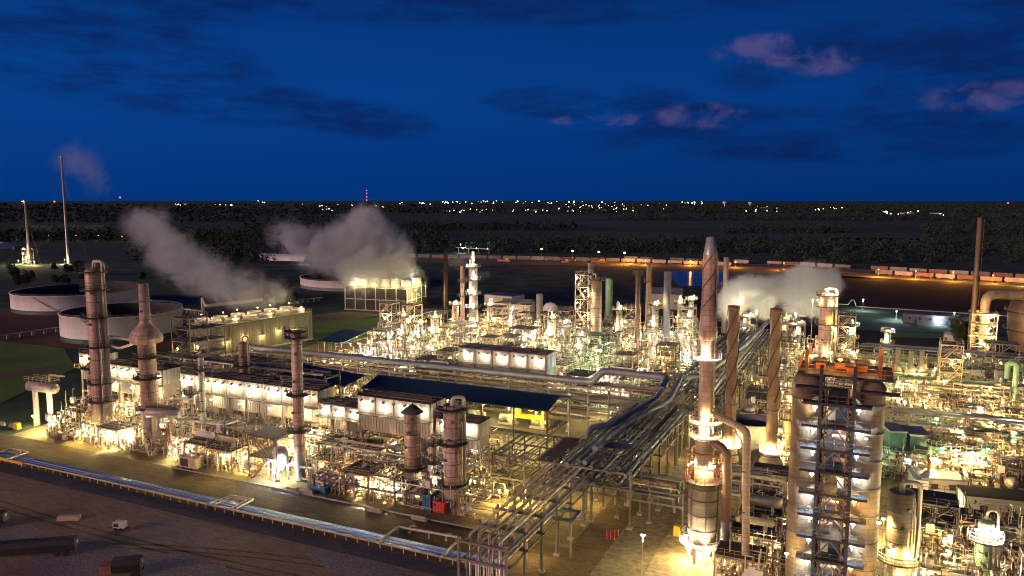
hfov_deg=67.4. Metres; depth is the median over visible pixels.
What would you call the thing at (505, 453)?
horizontal drum
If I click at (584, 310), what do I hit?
steel structure
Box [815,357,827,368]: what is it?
winch
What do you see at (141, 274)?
tree
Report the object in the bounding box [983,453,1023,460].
pipe
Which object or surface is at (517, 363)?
air cooler
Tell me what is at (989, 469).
pipe
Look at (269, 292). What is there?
tree
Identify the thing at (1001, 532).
floodlight
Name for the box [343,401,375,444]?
air cooler
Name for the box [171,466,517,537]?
kerb
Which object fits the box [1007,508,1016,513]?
window
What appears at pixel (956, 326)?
tree
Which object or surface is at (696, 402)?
pipe
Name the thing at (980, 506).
window
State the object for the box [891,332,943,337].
grass strip
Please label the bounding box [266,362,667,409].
pipe
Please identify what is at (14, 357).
lawn
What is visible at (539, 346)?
vertical drum
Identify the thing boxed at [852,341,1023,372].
pipe rack
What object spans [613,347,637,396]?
steel structure
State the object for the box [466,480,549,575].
pipe
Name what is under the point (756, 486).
pipe
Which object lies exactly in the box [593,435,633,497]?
access platform
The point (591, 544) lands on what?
road shoulder
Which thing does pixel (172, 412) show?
elevated drum
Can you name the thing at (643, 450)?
pipe
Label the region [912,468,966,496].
control building
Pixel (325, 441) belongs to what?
steel structure
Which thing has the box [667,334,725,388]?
pipe
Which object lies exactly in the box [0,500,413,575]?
tyre track
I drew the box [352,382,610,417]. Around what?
pipe
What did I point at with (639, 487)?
pipe
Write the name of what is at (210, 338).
steel structure
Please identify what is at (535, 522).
pipe
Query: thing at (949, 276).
railcar
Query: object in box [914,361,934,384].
steel structure
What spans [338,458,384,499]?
steel structure
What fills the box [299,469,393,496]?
pipe
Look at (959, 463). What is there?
pipe
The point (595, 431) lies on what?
pipe
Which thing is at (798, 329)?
process column
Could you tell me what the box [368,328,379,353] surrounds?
process column
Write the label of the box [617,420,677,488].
pipe
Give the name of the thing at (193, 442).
steel structure
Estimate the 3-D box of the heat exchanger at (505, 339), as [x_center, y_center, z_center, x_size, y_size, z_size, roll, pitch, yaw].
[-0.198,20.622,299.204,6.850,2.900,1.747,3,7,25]
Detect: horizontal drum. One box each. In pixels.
[195,428,214,441]
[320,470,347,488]
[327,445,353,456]
[377,329,392,339]
[495,440,514,471]
[521,314,532,319]
[587,352,594,368]
[750,490,782,515]
[842,350,857,357]
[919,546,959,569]
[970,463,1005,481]
[1003,465,1019,489]
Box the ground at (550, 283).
[0,201,1023,575]
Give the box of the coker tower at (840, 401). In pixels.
[793,357,874,575]
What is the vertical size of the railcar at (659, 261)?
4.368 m
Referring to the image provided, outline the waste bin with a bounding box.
[13,422,20,429]
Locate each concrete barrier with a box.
[285,486,297,490]
[298,488,313,494]
[366,506,382,513]
[411,514,426,521]
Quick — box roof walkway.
[180,352,291,369]
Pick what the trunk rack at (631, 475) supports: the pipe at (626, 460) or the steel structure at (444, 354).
the pipe at (626, 460)
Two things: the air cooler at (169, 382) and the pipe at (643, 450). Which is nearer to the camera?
the pipe at (643, 450)
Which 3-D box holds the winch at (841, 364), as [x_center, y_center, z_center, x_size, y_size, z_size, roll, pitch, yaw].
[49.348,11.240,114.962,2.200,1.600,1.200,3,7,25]
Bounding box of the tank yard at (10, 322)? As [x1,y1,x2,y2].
[0,312,210,348]
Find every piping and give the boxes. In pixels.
[44,405,494,519]
[60,388,513,512]
[113,381,544,488]
[169,361,369,420]
[305,337,671,411]
[367,316,699,386]
[449,304,722,360]
[716,460,846,575]
[721,425,821,464]
[736,335,877,436]
[870,345,1023,451]
[881,439,1023,489]
[914,481,1023,575]
[926,421,1023,490]
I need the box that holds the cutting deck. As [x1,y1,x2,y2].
[795,343,900,397]
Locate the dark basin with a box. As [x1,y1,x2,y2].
[738,274,1023,311]
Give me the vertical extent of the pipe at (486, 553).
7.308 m
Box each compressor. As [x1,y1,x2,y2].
[468,404,485,415]
[497,408,518,425]
[529,408,551,429]
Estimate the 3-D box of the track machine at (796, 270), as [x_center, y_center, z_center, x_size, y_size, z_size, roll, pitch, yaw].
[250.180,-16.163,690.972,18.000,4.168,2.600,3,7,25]
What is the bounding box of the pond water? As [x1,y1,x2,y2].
[671,271,735,285]
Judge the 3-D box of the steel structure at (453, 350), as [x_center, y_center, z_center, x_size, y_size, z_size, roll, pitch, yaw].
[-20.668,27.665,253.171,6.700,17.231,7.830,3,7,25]
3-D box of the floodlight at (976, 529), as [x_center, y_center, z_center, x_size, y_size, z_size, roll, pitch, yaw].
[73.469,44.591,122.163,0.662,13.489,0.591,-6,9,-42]
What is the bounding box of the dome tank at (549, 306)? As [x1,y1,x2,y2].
[543,302,557,311]
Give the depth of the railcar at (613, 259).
799.71 m
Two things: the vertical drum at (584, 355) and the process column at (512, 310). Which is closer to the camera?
the vertical drum at (584, 355)
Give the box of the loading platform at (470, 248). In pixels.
[456,247,483,253]
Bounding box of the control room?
[680,346,693,359]
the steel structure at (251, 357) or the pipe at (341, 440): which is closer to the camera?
the pipe at (341, 440)
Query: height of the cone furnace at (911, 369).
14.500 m
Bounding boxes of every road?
[0,462,495,575]
[589,356,764,575]
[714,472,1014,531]
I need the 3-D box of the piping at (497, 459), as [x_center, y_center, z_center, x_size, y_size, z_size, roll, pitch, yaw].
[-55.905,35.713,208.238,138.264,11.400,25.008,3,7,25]
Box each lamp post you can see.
[640,533,644,575]
[969,460,973,485]
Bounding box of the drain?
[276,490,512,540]
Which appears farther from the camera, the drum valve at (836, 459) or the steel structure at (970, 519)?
the steel structure at (970, 519)
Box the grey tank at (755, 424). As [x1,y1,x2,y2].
[735,414,765,466]
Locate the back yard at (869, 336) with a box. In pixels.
[413,302,1023,362]
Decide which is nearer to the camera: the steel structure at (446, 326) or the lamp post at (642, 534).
the lamp post at (642, 534)
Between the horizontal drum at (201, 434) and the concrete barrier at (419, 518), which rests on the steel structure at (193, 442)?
the horizontal drum at (201, 434)
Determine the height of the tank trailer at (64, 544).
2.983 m
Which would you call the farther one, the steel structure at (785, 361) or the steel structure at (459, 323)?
the steel structure at (459, 323)
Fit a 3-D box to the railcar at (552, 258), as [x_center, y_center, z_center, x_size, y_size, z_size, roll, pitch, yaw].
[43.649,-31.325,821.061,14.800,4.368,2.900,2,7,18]
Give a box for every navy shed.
[317,328,390,360]
[377,308,451,343]
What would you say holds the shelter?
on the plant yard at (39, 432)
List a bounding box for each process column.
[78,260,115,439]
[80,362,92,432]
[129,283,163,448]
[183,386,196,438]
[194,356,207,430]
[233,335,253,421]
[283,324,310,481]
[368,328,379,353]
[397,308,410,356]
[398,404,426,497]
[413,319,426,354]
[421,435,443,488]
[428,310,441,342]
[436,395,468,511]
[449,301,461,342]
[465,251,480,338]
[484,298,494,339]
[506,306,517,332]
[528,321,540,346]
[536,293,542,322]
[544,310,558,349]
[558,319,570,351]
[573,331,586,361]
[587,273,605,350]
[605,278,612,320]
[612,301,625,347]
[648,301,661,350]
[673,295,684,347]
[685,296,697,323]
[731,298,743,322]
[740,312,753,353]
[782,312,791,338]
[793,320,804,351]
[814,287,839,377]
[846,319,859,355]
[877,480,922,575]
[880,327,894,358]
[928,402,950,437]
[954,352,970,362]
[967,509,1004,575]
[969,417,994,441]
[990,362,1012,409]
[1003,418,1023,453]
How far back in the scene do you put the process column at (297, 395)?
175.91 m
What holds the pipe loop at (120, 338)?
attached to the process column at (100, 382)
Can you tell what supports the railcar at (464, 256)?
on the railway track at (757, 267)
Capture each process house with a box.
[484,292,524,304]
[500,298,534,316]
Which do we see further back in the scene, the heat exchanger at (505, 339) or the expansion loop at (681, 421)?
the heat exchanger at (505, 339)
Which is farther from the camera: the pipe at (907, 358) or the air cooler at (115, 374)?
the pipe at (907, 358)
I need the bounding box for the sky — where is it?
[0,0,1023,200]
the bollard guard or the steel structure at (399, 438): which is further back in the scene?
the steel structure at (399, 438)
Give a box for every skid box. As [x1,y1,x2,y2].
[309,483,328,493]
[422,492,439,510]
[433,497,447,514]
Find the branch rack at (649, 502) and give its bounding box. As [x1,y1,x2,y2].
[558,466,687,530]
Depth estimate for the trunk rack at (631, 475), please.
164.98 m
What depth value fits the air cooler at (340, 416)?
187.20 m
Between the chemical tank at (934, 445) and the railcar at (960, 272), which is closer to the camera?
the chemical tank at (934, 445)
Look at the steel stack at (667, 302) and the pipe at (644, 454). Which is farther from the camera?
the steel stack at (667, 302)
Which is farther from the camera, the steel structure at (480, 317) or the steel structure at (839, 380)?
the steel structure at (480, 317)
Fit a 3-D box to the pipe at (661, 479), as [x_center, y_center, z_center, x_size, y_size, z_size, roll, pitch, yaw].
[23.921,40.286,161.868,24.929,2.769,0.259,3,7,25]
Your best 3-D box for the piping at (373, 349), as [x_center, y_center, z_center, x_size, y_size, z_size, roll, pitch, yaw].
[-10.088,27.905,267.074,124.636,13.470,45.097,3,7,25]
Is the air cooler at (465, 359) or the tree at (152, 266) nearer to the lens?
the air cooler at (465, 359)
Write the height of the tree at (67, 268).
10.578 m
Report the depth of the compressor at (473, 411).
205.30 m
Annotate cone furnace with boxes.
[892,349,903,392]
[903,350,916,393]
[916,350,927,383]
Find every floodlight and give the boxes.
[880,516,884,575]
[973,527,978,567]
[987,531,992,575]
[997,530,1003,574]
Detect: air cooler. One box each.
[74,348,89,398]
[88,350,119,400]
[110,358,134,404]
[114,360,137,411]
[131,362,164,411]
[157,364,181,431]
[176,368,210,427]
[193,371,227,429]
[207,371,244,427]
[224,373,261,423]
[241,376,279,441]
[261,379,287,426]
[277,380,315,428]
[303,382,334,430]
[314,397,347,446]
[328,399,358,438]
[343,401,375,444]
[354,388,445,454]
[432,411,466,438]
[456,343,485,380]
[461,414,490,475]
[473,344,502,381]
[490,346,519,383]
[509,347,536,385]
[526,349,555,387]
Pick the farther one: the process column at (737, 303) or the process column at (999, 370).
the process column at (737, 303)
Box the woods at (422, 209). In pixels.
[0,202,1023,213]
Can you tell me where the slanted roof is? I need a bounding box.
[275,364,364,397]
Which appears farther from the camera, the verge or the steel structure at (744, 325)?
the steel structure at (744, 325)
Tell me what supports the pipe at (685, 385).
on the trunk rack at (691, 395)
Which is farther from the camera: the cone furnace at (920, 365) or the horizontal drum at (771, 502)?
the cone furnace at (920, 365)
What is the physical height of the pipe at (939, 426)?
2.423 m
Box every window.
[931,483,938,489]
[948,484,955,490]
[979,505,987,510]
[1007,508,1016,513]
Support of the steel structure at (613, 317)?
on the plant yard at (39, 432)
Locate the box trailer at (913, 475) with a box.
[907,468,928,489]
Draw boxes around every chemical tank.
[926,435,949,468]
[940,437,964,467]
[954,439,982,458]
[972,437,994,463]
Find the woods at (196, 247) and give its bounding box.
[0,206,450,261]
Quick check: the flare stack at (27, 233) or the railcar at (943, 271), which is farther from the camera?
the flare stack at (27, 233)
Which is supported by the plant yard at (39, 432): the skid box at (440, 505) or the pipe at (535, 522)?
the skid box at (440, 505)
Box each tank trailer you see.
[0,510,8,526]
[0,535,79,556]
[98,554,143,575]
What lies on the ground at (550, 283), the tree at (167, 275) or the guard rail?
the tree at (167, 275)
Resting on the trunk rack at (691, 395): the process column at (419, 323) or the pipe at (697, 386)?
the pipe at (697, 386)
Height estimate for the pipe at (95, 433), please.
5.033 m
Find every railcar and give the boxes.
[404,254,416,257]
[418,254,430,257]
[431,254,443,258]
[448,255,458,258]
[460,255,470,258]
[475,255,486,258]
[488,255,501,258]
[503,256,515,259]
[517,256,530,259]
[531,256,544,260]
[546,256,559,260]
[561,257,574,260]
[576,257,589,261]
[591,258,604,260]
[606,258,619,261]
[621,258,635,262]
[625,256,638,259]
[637,259,650,262]
[652,259,666,263]
[668,260,681,264]
[670,258,683,261]
[683,260,697,264]
[686,258,699,262]
[734,259,748,263]
[767,261,781,264]
[783,261,798,265]
[800,262,815,266]
[817,263,832,267]
[835,264,850,268]
[871,266,888,269]
[875,269,893,274]
[890,267,907,270]
[895,271,913,276]
[909,268,926,272]
[914,272,934,277]
[929,269,947,273]
[935,273,955,279]
[949,270,968,274]
[957,275,973,279]
[971,271,990,275]
[980,276,1001,281]
[993,272,1013,277]
[1004,277,1023,283]
[1015,273,1023,277]
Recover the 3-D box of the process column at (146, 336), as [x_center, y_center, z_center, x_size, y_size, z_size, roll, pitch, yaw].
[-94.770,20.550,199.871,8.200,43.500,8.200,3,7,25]
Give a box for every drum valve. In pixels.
[818,519,832,531]
[820,564,834,575]
[824,499,837,510]
[832,430,845,445]
[832,453,846,467]
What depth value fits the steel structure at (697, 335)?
318.69 m
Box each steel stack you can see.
[442,255,449,313]
[458,265,466,331]
[587,263,593,338]
[633,269,642,351]
[642,264,652,346]
[661,271,671,359]
[721,257,729,332]
[968,218,984,349]
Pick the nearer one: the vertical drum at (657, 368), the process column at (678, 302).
the vertical drum at (657, 368)
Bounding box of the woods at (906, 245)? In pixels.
[358,211,1023,263]
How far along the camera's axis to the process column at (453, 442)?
159.68 m
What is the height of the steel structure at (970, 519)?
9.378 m
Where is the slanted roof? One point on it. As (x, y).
(347, 378)
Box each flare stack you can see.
[9,200,40,263]
[34,155,85,263]
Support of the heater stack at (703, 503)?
on the plant yard at (39, 432)
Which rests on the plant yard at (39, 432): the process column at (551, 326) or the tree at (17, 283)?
the process column at (551, 326)
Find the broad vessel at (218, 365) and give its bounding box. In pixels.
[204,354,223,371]
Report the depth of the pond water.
636.93 m
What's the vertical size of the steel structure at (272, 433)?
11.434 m
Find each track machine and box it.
[497,258,510,261]
[591,259,605,263]
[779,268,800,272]
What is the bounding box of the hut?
[943,331,955,340]
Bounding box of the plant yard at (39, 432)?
[12,320,1023,563]
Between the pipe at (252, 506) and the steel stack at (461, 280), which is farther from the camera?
the steel stack at (461, 280)
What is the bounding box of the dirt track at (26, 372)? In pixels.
[0,365,61,378]
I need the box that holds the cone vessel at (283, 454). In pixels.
[272,445,289,479]
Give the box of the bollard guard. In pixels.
[673,524,680,536]
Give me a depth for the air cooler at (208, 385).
206.95 m
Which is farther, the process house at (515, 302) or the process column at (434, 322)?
the process house at (515, 302)
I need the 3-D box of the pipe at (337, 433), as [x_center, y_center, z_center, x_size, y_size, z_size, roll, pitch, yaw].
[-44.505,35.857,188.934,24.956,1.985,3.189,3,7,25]
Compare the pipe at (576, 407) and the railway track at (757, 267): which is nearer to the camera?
the pipe at (576, 407)
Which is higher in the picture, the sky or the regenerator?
the sky
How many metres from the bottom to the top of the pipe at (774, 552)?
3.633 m
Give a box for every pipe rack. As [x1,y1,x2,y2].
[133,352,341,435]
[230,344,683,445]
[715,465,788,499]
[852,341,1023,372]
[884,406,1023,451]
[891,375,1023,407]
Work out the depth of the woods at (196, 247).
1353.52 m
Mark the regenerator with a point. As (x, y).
(1014, 327)
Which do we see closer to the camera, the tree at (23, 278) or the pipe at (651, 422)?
the pipe at (651, 422)
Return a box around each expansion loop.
[0,448,28,459]
[209,495,253,508]
[214,497,246,508]
[376,526,460,557]
[546,505,581,557]
[598,447,632,506]
[641,434,664,443]
[658,416,683,464]
[664,407,695,454]
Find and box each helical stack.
[718,305,740,477]
[758,308,782,477]
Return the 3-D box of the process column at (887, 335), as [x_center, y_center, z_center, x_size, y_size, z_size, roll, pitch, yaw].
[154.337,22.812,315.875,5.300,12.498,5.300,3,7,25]
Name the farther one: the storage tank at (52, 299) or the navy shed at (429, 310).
the storage tank at (52, 299)
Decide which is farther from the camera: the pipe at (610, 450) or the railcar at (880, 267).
the railcar at (880, 267)
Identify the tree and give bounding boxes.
[6,261,15,277]
[9,267,20,274]
[11,275,19,288]
[14,274,24,288]
[18,275,29,288]
[21,269,35,287]
[50,262,58,270]
[50,274,59,284]
[59,274,71,284]
[63,264,73,275]
[72,261,81,276]
[138,271,146,280]
[147,262,156,273]
[161,268,172,281]
[222,251,230,260]
[224,259,234,270]
[231,254,239,268]
[234,270,243,283]
[240,263,249,280]
[248,253,256,266]
[248,266,259,283]
[250,250,258,259]
[264,287,274,298]
[278,284,291,299]
[280,289,289,301]
[289,291,299,304]
[413,301,426,318]
[421,297,432,307]
[946,315,967,340]
[952,331,966,341]
[962,321,968,343]
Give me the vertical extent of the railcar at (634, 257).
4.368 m
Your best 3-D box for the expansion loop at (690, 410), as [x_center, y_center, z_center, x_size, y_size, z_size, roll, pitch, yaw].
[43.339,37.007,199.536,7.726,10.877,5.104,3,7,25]
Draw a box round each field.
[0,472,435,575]
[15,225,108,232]
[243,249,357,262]
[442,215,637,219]
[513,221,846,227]
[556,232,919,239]
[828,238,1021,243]
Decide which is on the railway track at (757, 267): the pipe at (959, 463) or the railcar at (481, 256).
the railcar at (481, 256)
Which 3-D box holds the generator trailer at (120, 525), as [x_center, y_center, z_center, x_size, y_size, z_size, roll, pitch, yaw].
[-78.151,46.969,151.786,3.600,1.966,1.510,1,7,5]
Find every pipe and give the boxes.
[0,454,502,565]
[0,456,454,558]
[1,452,502,564]
[3,452,502,561]
[61,413,135,430]
[76,401,119,420]
[93,420,125,444]
[130,417,169,431]
[156,351,331,373]
[157,354,322,375]
[157,362,330,383]
[163,436,189,458]
[168,445,245,458]
[175,417,242,425]
[175,435,194,460]
[201,297,262,314]
[249,344,669,392]
[249,351,640,395]
[251,350,669,391]
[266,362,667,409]
[267,460,355,476]
[272,357,662,400]
[272,364,661,410]
[273,361,665,406]
[273,461,293,480]
[276,461,312,479]
[277,360,640,401]
[279,360,669,404]
[279,361,626,400]
[287,425,376,439]
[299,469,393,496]
[303,379,609,418]
[305,433,396,447]
[341,445,403,456]
[343,353,656,391]
[344,452,443,478]
[349,384,614,417]
[350,384,617,417]
[351,382,619,415]
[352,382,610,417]
[355,381,615,413]
[356,380,623,412]
[357,381,662,418]
[363,376,660,411]
[363,477,365,498]
[371,468,443,490]
[380,453,478,472]
[466,463,489,475]
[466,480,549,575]
[469,459,558,575]
[475,475,564,575]
[478,461,565,575]
[483,495,548,575]
[486,476,576,575]
[488,461,573,575]
[491,365,655,387]
[492,463,580,575]
[495,479,580,575]
[498,464,586,575]
[503,477,588,575]
[516,378,593,389]
[558,470,679,502]
[560,402,633,464]
[561,468,671,496]
[562,400,631,458]
[562,427,612,474]
[563,348,601,351]
[563,463,582,480]
[563,481,675,512]
[564,402,637,466]
[564,478,681,510]
[574,476,673,504]
[576,400,645,462]
[576,463,680,492]
[576,465,684,488]
[577,424,630,473]
[579,416,646,479]
[583,407,647,464]
[584,388,663,474]
[586,417,653,483]
[588,385,654,392]
[588,417,648,476]
[589,412,652,473]
[590,464,676,490]
[591,405,652,463]
[591,414,662,486]
[592,372,682,450]
[598,406,667,475]
[601,407,662,466]
[601,470,618,487]
[603,419,661,480]
[607,406,672,473]
[609,419,669,483]
[615,420,672,484]
[617,406,677,470]
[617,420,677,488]
[622,409,680,473]
[623,429,674,488]
[624,409,685,477]
[631,337,685,341]
[644,478,677,493]
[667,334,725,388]
[670,334,726,388]
[677,342,726,391]
[679,328,743,392]
[679,339,739,403]
[679,341,725,386]
[683,320,768,379]
[685,328,748,392]
[692,332,748,391]
[694,329,754,394]
[695,351,740,404]
[713,340,763,407]
[714,330,764,391]
[714,341,751,384]
[715,329,767,394]
[715,341,759,396]
[715,479,771,489]
[719,345,764,407]
[720,332,768,393]
[720,485,765,490]
[732,465,778,482]
[732,467,773,484]
[732,468,763,483]
[732,471,784,492]
[732,484,781,492]
[768,546,783,573]
[785,351,843,356]
[839,300,1006,315]
[858,351,1023,364]
[859,353,1022,366]
[860,344,1023,356]
[861,345,1023,357]
[866,343,1023,354]
[867,355,956,362]
[868,353,1019,364]
[883,382,1023,395]
[885,384,1021,396]
[885,408,1020,421]
[887,385,1023,399]
[889,405,1019,418]
[889,421,1023,436]
[891,406,1023,421]
[891,412,1023,426]
[892,418,1023,434]
[894,374,1023,386]
[894,376,1023,387]
[894,377,1020,388]
[894,378,1021,389]
[894,409,1023,424]
[899,424,1023,440]
[916,567,968,575]
[919,385,978,390]
[927,455,930,469]
[930,449,1016,459]
[954,457,1011,465]
[954,464,1023,474]
[958,462,1022,470]
[961,464,967,484]
[979,290,1023,350]
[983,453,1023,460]
[1004,361,1018,417]
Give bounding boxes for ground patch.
[0,524,50,540]
[28,542,129,575]
[139,554,233,575]
[310,554,406,575]
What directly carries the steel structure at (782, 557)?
on the pavement
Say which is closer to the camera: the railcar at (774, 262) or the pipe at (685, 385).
the pipe at (685, 385)
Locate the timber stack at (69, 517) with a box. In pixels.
[56,514,81,520]
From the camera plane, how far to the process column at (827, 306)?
278.11 m
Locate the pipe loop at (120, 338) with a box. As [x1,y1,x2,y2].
[109,335,133,348]
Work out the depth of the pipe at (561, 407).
220.76 m
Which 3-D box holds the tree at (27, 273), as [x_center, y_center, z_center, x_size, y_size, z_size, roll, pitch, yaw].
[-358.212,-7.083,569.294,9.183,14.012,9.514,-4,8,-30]
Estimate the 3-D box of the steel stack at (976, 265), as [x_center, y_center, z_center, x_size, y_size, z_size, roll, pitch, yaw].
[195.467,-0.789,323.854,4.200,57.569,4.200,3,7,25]
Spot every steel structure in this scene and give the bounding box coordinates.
[22,248,33,263]
[65,401,86,419]
[96,416,138,450]
[170,311,207,368]
[170,348,198,397]
[182,433,225,467]
[192,320,226,367]
[201,413,242,439]
[205,436,247,474]
[229,351,259,370]
[232,417,274,462]
[247,422,293,481]
[250,353,278,374]
[289,448,323,473]
[313,467,342,494]
[317,431,359,475]
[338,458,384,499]
[343,460,406,506]
[351,434,394,479]
[368,363,396,379]
[372,325,396,354]
[373,432,403,453]
[376,452,402,482]
[379,299,399,346]
[386,322,409,348]
[402,300,422,346]
[404,484,443,512]
[412,325,429,336]
[416,351,445,374]
[421,458,443,475]
[434,348,457,358]
[437,344,462,377]
[439,322,461,345]
[448,317,478,347]
[478,313,486,325]
[480,331,502,375]
[489,302,508,344]
[491,431,584,503]
[493,299,510,327]
[498,330,520,346]
[509,322,540,347]
[518,300,534,330]
[539,309,558,332]
[543,311,570,342]
[555,306,573,334]
[555,322,575,368]
[555,358,572,388]
[558,360,584,371]
[566,365,596,405]
[575,270,593,349]
[586,328,608,365]
[601,320,615,353]
[610,314,629,338]
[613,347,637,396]
[621,304,640,357]
[646,310,673,338]
[656,338,679,375]
[677,304,696,358]
[684,322,699,351]
[713,534,768,575]
[730,513,780,560]
[737,499,784,529]
[738,320,757,363]
[740,485,786,506]
[745,388,766,414]
[747,381,767,405]
[750,457,788,489]
[767,356,789,379]
[778,542,820,575]
[781,337,798,359]
[781,340,798,366]
[782,319,805,358]
[828,380,852,417]
[835,378,852,384]
[836,310,856,354]
[909,396,941,417]
[910,483,959,560]
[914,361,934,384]
[916,505,956,534]
[918,556,977,575]
[930,432,958,442]
[937,337,963,408]
[951,398,987,435]
[952,501,1004,559]
[959,408,996,435]
[962,424,1003,453]
[967,309,997,356]
[968,477,988,486]
[972,359,995,378]
[982,336,1020,380]
[998,403,1023,430]
[1001,507,1023,541]
[1004,535,1023,574]
[1018,538,1023,574]
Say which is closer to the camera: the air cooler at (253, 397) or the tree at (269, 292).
the air cooler at (253, 397)
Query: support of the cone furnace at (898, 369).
on the plant yard at (39, 432)
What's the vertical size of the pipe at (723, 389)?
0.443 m
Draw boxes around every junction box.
[820,541,827,554]
[828,410,835,422]
[837,478,843,490]
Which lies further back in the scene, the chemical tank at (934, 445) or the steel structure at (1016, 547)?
the chemical tank at (934, 445)
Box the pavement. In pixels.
[643,488,1017,575]
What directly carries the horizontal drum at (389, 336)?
on the steel structure at (385, 331)
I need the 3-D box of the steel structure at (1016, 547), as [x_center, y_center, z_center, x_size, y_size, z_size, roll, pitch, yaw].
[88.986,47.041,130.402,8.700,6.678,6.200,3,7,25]
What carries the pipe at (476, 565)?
on the trunk rack at (459, 541)
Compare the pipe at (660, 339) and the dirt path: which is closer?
the pipe at (660, 339)
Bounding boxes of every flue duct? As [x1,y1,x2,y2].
[709,440,731,566]
[711,411,750,575]
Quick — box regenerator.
[1002,289,1023,352]
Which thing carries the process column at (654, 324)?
on the plant yard at (39, 432)
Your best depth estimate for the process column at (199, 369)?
199.84 m
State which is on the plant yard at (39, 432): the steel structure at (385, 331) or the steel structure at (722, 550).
the steel structure at (385, 331)
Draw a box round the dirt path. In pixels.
[312,312,381,321]
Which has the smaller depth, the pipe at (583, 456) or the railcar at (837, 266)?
the pipe at (583, 456)
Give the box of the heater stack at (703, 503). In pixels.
[679,237,721,565]
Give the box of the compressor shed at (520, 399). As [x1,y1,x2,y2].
[362,375,570,449]
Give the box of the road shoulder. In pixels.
[545,355,753,575]
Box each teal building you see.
[883,422,908,474]
[901,425,931,467]
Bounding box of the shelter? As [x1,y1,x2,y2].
[957,484,1023,514]
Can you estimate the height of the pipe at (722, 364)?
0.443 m
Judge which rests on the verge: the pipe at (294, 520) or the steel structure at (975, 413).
the pipe at (294, 520)
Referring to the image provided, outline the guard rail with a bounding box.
[2,457,494,573]
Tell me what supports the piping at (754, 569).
on the pavement
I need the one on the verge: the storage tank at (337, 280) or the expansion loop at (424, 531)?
the expansion loop at (424, 531)
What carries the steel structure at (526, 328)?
on the plant yard at (39, 432)
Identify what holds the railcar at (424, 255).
on the railway track at (757, 267)
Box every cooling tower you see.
[187,306,313,356]
[344,275,425,311]
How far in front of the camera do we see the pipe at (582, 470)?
165.99 m
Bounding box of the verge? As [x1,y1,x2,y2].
[0,433,567,575]
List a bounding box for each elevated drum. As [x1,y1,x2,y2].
[24,374,64,427]
[144,398,194,455]
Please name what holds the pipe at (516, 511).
on the trunk rack at (459, 541)
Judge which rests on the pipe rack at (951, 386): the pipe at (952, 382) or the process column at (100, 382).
the pipe at (952, 382)
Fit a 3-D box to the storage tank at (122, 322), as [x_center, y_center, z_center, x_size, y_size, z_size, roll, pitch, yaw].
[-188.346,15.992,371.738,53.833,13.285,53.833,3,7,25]
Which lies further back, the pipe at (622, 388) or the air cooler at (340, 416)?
the pipe at (622, 388)
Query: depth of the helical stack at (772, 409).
177.99 m
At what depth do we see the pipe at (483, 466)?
173.74 m
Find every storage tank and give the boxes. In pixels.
[9,281,141,314]
[57,300,182,344]
[299,269,417,291]
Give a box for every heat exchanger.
[214,428,235,435]
[215,433,238,447]
[359,451,384,460]
[385,442,403,461]
[424,447,443,466]
[504,337,519,344]
[658,346,676,353]
[735,511,774,531]
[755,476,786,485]
[913,388,937,402]
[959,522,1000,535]
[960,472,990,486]
[1015,525,1023,543]
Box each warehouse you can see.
[650,287,683,309]
[902,311,968,325]
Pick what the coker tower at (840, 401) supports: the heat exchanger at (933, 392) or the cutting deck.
the cutting deck
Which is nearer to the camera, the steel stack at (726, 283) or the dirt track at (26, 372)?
the dirt track at (26, 372)
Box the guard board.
[0,457,22,466]
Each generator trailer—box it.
[108,520,126,531]
[178,453,203,470]
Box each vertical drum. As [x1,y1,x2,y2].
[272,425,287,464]
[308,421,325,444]
[420,333,429,353]
[536,341,546,348]
[578,349,589,367]
[612,345,620,364]
[649,362,662,385]
[686,338,692,360]
[741,401,758,413]
[759,366,767,385]
[780,408,791,457]
[813,338,817,349]
[932,445,954,468]
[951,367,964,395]
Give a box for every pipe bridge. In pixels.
[0,327,58,338]
[182,308,205,314]
[288,297,322,303]
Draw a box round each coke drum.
[784,374,823,575]
[847,380,886,575]
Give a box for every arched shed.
[0,242,12,248]
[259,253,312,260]
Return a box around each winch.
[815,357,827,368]
[834,357,849,369]
[845,362,855,374]
[855,360,869,371]
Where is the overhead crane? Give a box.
[515,408,545,420]
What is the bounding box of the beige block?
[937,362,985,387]
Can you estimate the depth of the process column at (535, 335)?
317.12 m
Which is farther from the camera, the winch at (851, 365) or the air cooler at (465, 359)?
the air cooler at (465, 359)
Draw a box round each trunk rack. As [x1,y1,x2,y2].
[455,466,586,575]
[552,398,691,530]
[662,327,769,438]
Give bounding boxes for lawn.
[0,341,74,402]
[312,318,413,346]
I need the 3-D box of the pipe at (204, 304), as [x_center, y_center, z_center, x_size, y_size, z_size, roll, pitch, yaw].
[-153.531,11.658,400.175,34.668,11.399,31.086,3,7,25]
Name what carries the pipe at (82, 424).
attached to the steel structure at (109, 427)
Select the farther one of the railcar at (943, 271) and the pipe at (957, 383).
the railcar at (943, 271)
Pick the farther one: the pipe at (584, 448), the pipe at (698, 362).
the pipe at (698, 362)
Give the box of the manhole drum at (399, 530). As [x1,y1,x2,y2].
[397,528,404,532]
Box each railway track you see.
[431,258,1020,283]
[753,264,979,276]
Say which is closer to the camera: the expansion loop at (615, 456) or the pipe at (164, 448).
the expansion loop at (615, 456)
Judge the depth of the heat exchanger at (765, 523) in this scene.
138.36 m
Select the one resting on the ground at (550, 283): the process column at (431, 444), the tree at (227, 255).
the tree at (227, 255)
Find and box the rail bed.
[384,257,1023,283]

